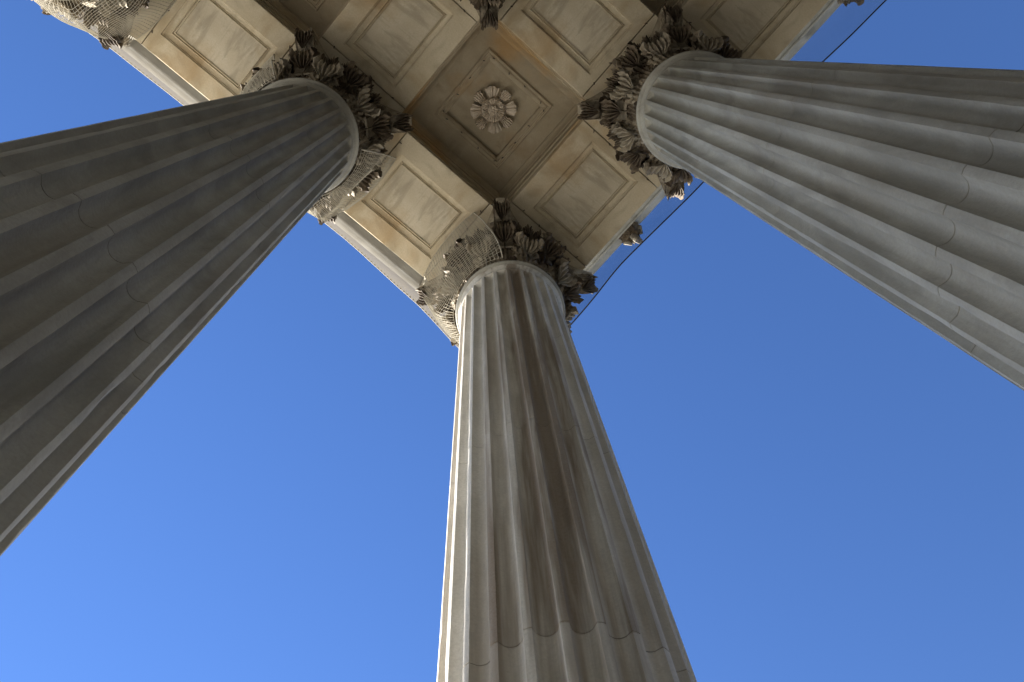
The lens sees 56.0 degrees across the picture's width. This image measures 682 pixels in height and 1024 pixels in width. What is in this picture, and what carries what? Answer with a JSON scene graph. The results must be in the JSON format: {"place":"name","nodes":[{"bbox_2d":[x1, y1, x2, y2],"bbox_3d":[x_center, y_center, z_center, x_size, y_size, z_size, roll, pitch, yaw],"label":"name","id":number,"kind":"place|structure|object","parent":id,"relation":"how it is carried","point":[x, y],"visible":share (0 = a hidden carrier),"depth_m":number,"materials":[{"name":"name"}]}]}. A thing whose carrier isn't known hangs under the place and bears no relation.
{"place":"outdoors","nodes":[
{"label":"outdoors","id":0,"kind":"place"},
{"bbox_2d":[0,0,1023,681],"label":"sky","id":1,"kind":"structure","parent":0,"point":[822,485],"materials":[{"name":"blue"}]},
{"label":"floor","id":2,"kind":"structure","parent":0,"visible":0},
{"bbox_2d":[31,0,148,49],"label":"column capital","id":3,"kind":"structure","parent":2,"relation":"on","point":[117,40],"depth_m":16.28,"materials":[{"name":"stone"}]},
{"bbox_2d":[34,0,175,46],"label":"bird net","id":4,"kind":"object","parent":3,"relation":"on","point":[78,25],"visible":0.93,"depth_m":16.04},
{"bbox_2d":[0,27,413,555],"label":"fluted column","id":5,"kind":"structure","parent":2,"relation":"on","point":[136,251],"depth_m":6.08,"materials":[{"name":"stone"}]},
{"bbox_2d":[239,54,395,221],"bbox_3d":[-3.822,-3.386,17.104,2.940,2.408,2.046,40,-78,-13],"label":"bird net","id":6,"kind":"object","parent":5,"relation":"on","point":[266,64],"visible":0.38,"depth_m":16.70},
{"bbox_2d":[460,0,504,30],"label":"column capital","id":7,"kind":"structure","parent":2,"relation":"on","point":[487,11],"depth_m":16.82,"materials":[{"name":"stone"}]},
{"bbox_2d":[416,197,696,681],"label":"fluted column","id":8,"kind":"structure","parent":2,"relation":"on","point":[550,573],"depth_m":8.35,"materials":[{"name":"stone"}]},
{"bbox_2d":[422,212,502,342],"bbox_3d":[-0.820,-0.573,18.109,1.840,2.410,3.227,-14,-73,2],"label":"bird net","id":9,"kind":"object","parent":8,"relation":"on","point":[445,329],"visible":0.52,"depth_m":17.51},
{"bbox_2d":[130,0,840,280],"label":"entablature","id":10,"kind":"structure","parent":8,"relation":"on","point":[493,112],"depth_m":18.35,"materials":[{"name":"stone"}]},
{"bbox_2d":[62,14,458,347],"bbox_3d":[-4.784,-3.312,18.543,14.100,0.725,0.874,40,-78,-13],"label":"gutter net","id":11,"kind":"object","parent":10,"relation":"attached to","point":[399,273],"visible":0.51,"depth_m":18.68,"materials":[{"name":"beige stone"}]},
{"bbox_2d":[570,0,886,325],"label":"gutter net","id":12,"kind":"object","parent":10,"relation":"attached to","point":[879,6],"visible":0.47,"depth_m":21.34,"materials":[{"name":"black metal"}]},
{"bbox_2d":[577,2,1023,390],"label":"fluted column","id":13,"kind":"structure","parent":2,"relation":"on","point":[900,187],"depth_m":7.23,"materials":[{"name":"stone"}]},
{"bbox_2d":[837,0,863,6],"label":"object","id":14,"kind":"structure","parent":2,"relation":"on","point":[847,2],"depth_m":17.16,"materials":[{"name":"stone"}]}
]}

